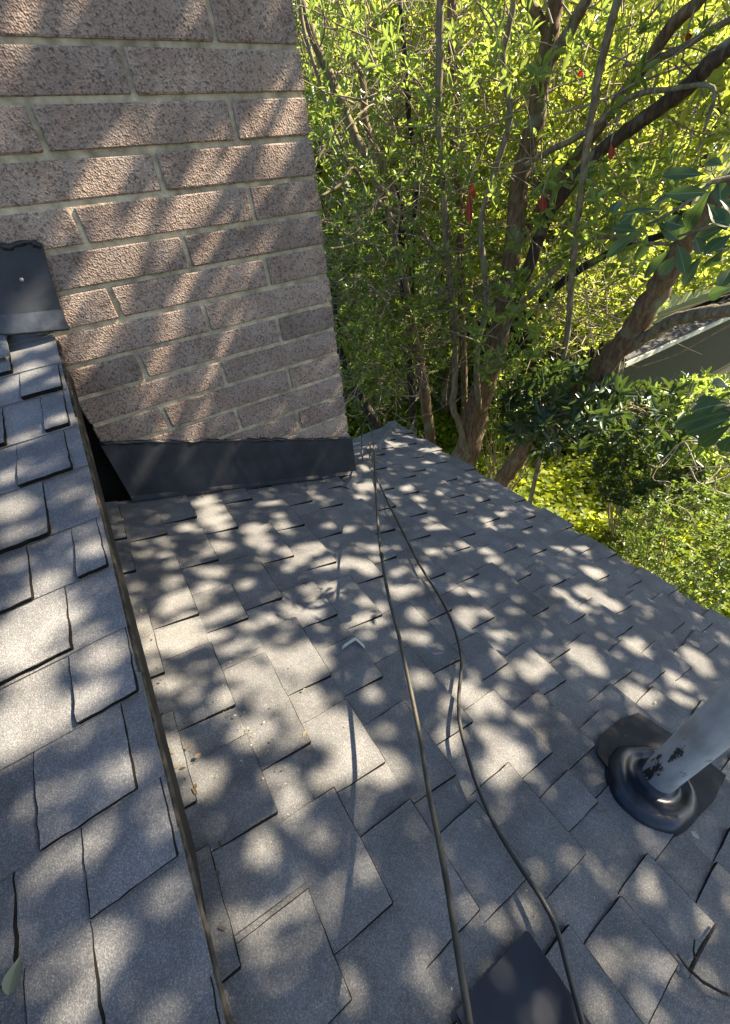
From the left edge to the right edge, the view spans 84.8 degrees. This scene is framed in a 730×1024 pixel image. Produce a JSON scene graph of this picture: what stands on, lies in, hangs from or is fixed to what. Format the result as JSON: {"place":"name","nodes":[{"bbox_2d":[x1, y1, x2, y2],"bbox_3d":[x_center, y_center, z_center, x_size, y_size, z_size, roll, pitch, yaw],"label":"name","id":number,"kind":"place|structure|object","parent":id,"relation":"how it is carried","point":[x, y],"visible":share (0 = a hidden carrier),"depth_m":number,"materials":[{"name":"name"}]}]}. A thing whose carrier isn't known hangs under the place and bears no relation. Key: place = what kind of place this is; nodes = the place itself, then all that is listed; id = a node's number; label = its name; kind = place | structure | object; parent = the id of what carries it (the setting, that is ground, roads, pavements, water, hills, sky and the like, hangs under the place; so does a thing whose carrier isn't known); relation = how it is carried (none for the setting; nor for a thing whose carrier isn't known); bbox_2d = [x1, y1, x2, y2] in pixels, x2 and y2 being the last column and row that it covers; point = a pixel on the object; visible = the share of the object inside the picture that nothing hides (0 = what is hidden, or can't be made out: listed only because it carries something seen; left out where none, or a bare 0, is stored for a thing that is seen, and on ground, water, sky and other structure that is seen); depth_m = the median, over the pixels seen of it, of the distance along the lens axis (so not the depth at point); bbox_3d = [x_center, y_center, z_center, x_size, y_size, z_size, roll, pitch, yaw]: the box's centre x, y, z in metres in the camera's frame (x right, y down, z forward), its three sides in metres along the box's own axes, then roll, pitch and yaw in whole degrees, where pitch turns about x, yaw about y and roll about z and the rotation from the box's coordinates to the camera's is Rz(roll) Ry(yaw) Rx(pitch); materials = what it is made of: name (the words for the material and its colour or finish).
{"place":"outdoors","nodes":[
{"label":"outdoors","id":0,"kind":"place"},
{"bbox_2d":[0,332,232,1023],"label":"roof","id":1,"kind":"structure","parent":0,"point":[103,918],"depth_m":0.71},
{"bbox_2d":[2,955,20,995],"bbox_3d":[-0.491,0.646,0.558,0.022,0.011,0.034,-26,44,-22],"label":"dry leaf","id":2,"kind":"object","parent":1,"relation":"on","point":[11,979],"visible":1,"depth_m":0.56,"materials":[{"name":"green plant"}]},
{"bbox_2d":[105,421,729,1023],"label":"roof","id":3,"kind":"structure","parent":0,"point":[345,891],"depth_m":1.04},
{"bbox_2d":[0,0,357,500],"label":"chimney","id":4,"kind":"object","parent":3,"relation":"on","point":[159,199],"visible":0.99,"depth_m":1.38,"materials":[{"name":"brick"}]},
{"bbox_2d":[0,239,69,334],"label":"ridge flashing","id":5,"kind":"object","parent":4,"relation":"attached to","point":[29,302],"visible":1,"depth_m":1.23,"materials":[{"name":"grey metal"}]},
{"bbox_2d":[108,476,342,929],"bbox_3d":[-0.624,0.266,1.534,0.890,0.377,1.846,-2,40,5],"label":"seam debris","id":6,"kind":"object","parent":3,"relation":"on","point":[197,755],"visible":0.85,"depth_m":0.90,"materials":[{"name":"brown plant"}]},
{"bbox_2d":[342,637,364,648],"bbox_3d":[-0.038,0.414,1.261,0.070,0.022,0.043,-9,40,-3],"label":"plastic strip","id":7,"kind":"object","parent":3,"relation":"on","point":[351,641],"visible":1,"depth_m":1.26,"materials":[{"name":"grey plastic"}]},
{"bbox_2d":[361,424,473,1023],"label":"cable","id":8,"kind":"object","parent":3,"relation":"attached to","point":[468,1016],"visible":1,"depth_m":0.71,"materials":[{"name":"black rubber"}]},
{"bbox_2d":[133,463,729,989],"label":"debris","id":9,"kind":"object","parent":3,"relation":"on","point":[425,659],"visible":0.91,"depth_m":1.00,"materials":[{"name":"brown plant"}]},
{"bbox_2d":[369,441,585,1023],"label":"cable","id":10,"kind":"object","parent":3,"relation":"on","point":[579,1011],"visible":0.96,"depth_m":0.88,"materials":[{"name":"black rubber"}]},
{"bbox_2d":[456,931,590,1023],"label":"flashing sheet","id":11,"kind":"object","parent":3,"relation":"on","point":[521,982],"visible":1,"depth_m":0.68,"materials":[{"name":"black metal"}]},
{"bbox_2d":[596,678,729,836],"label":"vent pipe","id":12,"kind":"object","parent":3,"relation":"on","point":[659,778],"visible":1,"depth_m":0.99,"materials":[{"name":"metal"}]},
{"bbox_2d":[676,923,729,996],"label":"fallen twig","id":13,"kind":"object","parent":3,"relation":"on","point":[696,956],"visible":1,"depth_m":0.75,"materials":[{"name":"brown wood"}]},
{"bbox_2d":[301,5,711,194],"label":"sky","id":14,"kind":"structure","parent":0,"point":[698,31],"materials":[{"name":"white"}]},
{"bbox_2d":[333,184,729,615],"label":"ground","id":15,"kind":"structure","parent":0,"point":[577,488],"depth_m":7.58,"materials":[{"name":"green plant"}]},
{"bbox_2d":[308,96,333,214],"bbox_3d":[-1.861,-4.681,7.795,3.064,6.318,3.109,-26,44,-22],"label":"leafy tree","id":16,"kind":"object","parent":15,"relation":"on","point":[323,172],"visible":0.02,"depth_m":6.59,"materials":[{"name":"green plant"}]},
{"bbox_2d":[323,225,361,345],"bbox_3d":[-1.487,-3.472,7.811,3.107,4.386,3.135,-26,44,-22],"label":"leafy tree","id":17,"kind":"object","parent":15,"relation":"on","point":[332,272],"visible":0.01,"depth_m":7.00,"materials":[{"name":"green plant"}]},
{"bbox_2d":[293,0,430,411],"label":"leafy tree","id":18,"kind":"object","parent":15,"relation":"on","point":[343,169],"visible":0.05,"depth_m":5.68,"materials":[{"name":"green plant"}]},
{"bbox_2d":[327,253,399,430],"bbox_3d":[-0.123,-2.007,6.368,1.427,3.612,1.606,-3,40,4],"label":"dark tree","id":19,"kind":"object","parent":15,"relation":"on","point":[372,418],"visible":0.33,"depth_m":5.77,"materials":[{"name":"green plant"}]},
{"bbox_2d":[326,205,436,415],"bbox_3d":[-0.085,-3.722,8.112,3.073,4.002,3.168,-26,44,-22],"label":"leafy tree","id":20,"kind":"object","parent":15,"relation":"on","point":[355,267],"visible":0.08,"depth_m":7.06,"materials":[{"name":"green plant"}]},
{"bbox_2d":[298,0,490,397],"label":"leafy tree","id":21,"kind":"object","parent":15,"relation":"on","point":[324,179],"visible":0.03,"depth_m":6.44,"materials":[{"name":"green plant"}]},
{"bbox_2d":[292,0,538,444],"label":"leafy tree","id":22,"kind":"object","parent":15,"relation":"on","point":[342,98],"visible":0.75,"depth_m":3.80,"materials":[{"name":"green plant"}]},
{"bbox_2d":[332,201,525,410],"bbox_3d":[1.736,-4.715,9.148,8.105,4.868,4.366,-9,40,-3],"label":"ground hedge","id":23,"kind":"object","parent":15,"relation":"on","point":[440,374],"visible":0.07,"depth_m":8.82,"materials":[{"name":"green plant"}]},
{"bbox_2d":[388,0,492,450],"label":"slim tree","id":24,"kind":"object","parent":15,"relation":"on","point":[441,150],"visible":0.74,"depth_m":3.64,"materials":[{"name":"green plant"}]},
{"bbox_2d":[372,218,529,418],"bbox_3d":[1.706,-3.773,8.164,2.995,4.184,3.082,-26,44,-22],"label":"leafy tree","id":25,"kind":"object","parent":15,"relation":"on","point":[445,387],"visible":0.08,"depth_m":7.49,"materials":[{"name":"green plant"}]},
{"bbox_2d":[386,0,531,421],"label":"slim tree","id":26,"kind":"object","parent":15,"relation":"on","point":[464,374],"visible":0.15,"depth_m":4.48,"materials":[{"name":"green plant"}]},
{"bbox_2d":[354,0,586,332],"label":"leafy tree","id":27,"kind":"object","parent":15,"relation":"on","point":[482,166],"visible":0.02,"depth_m":6.09,"materials":[{"name":"green plant"}]},
{"bbox_2d":[463,361,554,489],"bbox_3d":[1.947,-0.879,5.648,1.200,2.317,1.248,-26,44,-22],"label":"leaved shrub","id":28,"kind":"object","parent":15,"relation":"on","point":[499,441],"visible":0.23,"depth_m":5.39,"materials":[{"name":"green plant"}]},
{"bbox_2d":[345,385,729,618],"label":"ivy","id":29,"kind":"object","parent":15,"relation":"on","point":[587,514],"visible":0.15,"depth_m":6.67,"materials":[{"name":"green plant"}]},
{"bbox_2d":[428,0,671,245],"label":"leafy tree","id":30,"kind":"object","parent":15,"relation":"on","point":[572,84],"visible":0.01,"depth_m":6.27,"materials":[{"name":"green plant"}]},
{"bbox_2d":[375,0,729,470],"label":"forked tree","id":31,"kind":"object","parent":15,"relation":"on","point":[555,24],"visible":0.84,"depth_m":3.16,"materials":[{"name":"green plant"}]},
{"bbox_2d":[495,353,638,458],"bbox_3d":[1.752,-0.955,3.624,1.273,0.893,1.235,-26,44,-22],"label":"rhododendron shrub","id":32,"kind":"object","parent":15,"relation":"on","point":[545,413],"visible":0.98,"depth_m":3.35,"materials":[{"name":"green plant"}]},
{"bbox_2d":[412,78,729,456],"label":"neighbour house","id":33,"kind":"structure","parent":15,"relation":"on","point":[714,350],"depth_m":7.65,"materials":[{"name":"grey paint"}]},
{"bbox_2d":[528,0,621,503],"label":"slim tree","id":34,"kind":"object","parent":15,"relation":"on","point":[612,18],"visible":0.77,"depth_m":2.55,"materials":[{"name":"grey plant"}]},
{"bbox_2d":[530,268,656,456],"bbox_3d":[3.561,-2.209,6.760,2.082,3.258,1.652,-26,44,-22],"label":"leaved shrub","id":35,"kind":"object","parent":15,"relation":"on","point":[570,348],"visible":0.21,"depth_m":6.01,"materials":[{"name":"green plant"}]},
{"bbox_2d":[466,5,729,451],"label":"rhododendron","id":36,"kind":"object","parent":15,"relation":"on","point":[704,421],"visible":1,"depth_m":1.03,"materials":[{"name":"green plant"}]},
{"bbox_2d":[491,0,729,263],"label":"leafy tree","id":37,"kind":"object","parent":15,"relation":"on","point":[670,4],"visible":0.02,"depth_m":5.41,"materials":[{"name":"green plant"}]},
{"bbox_2d":[494,0,729,488],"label":"leaning tree","id":38,"kind":"object","parent":15,"relation":"on","point":[635,332],"visible":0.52,"depth_m":3.11,"materials":[{"name":"green plant"}]},
{"bbox_2d":[580,0,727,102],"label":"leafy tree","id":39,"kind":"object","parent":15,"relation":"on","point":[666,9],"depth_m":5.51,"materials":[{"name":"green plant"}]},
{"bbox_2d":[586,377,721,463],"bbox_3d":[2.762,-0.924,3.903,1.211,0.772,1.269,13,44,22],"label":"rhododendron shrub","id":40,"kind":"object","parent":15,"relation":"on","point":[667,409],"visible":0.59,"depth_m":3.71,"materials":[{"name":"green plant"}]},
{"bbox_2d":[586,430,725,553],"bbox_3d":[3.365,-0.164,4.989,1.455,1.815,1.259,-26,44,-22],"label":"broad leaved shrub","id":41,"kind":"object","parent":15,"relation":"on","point":[625,500],"visible":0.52,"depth_m":4.59,"materials":[{"name":"green plant"}]},
{"bbox_2d":[613,440,729,610],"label":"leaved shrub","id":42,"kind":"object","parent":15,"relation":"on","point":[660,528],"visible":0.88,"depth_m":3.60,"materials":[{"name":"green plant"}]},
{"bbox_2d":[620,215,729,299],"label":"leaved shrub","id":43,"kind":"object","parent":15,"relation":"on","point":[704,274],"visible":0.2,"depth_m":4.51,"materials":[{"name":"green plant"}]},
{"bbox_2d":[630,366,729,545],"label":"broad leaved shrub","id":44,"kind":"object","parent":15,"relation":"on","point":[705,383],"visible":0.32,"depth_m":4.30,"materials":[{"name":"green plant"}]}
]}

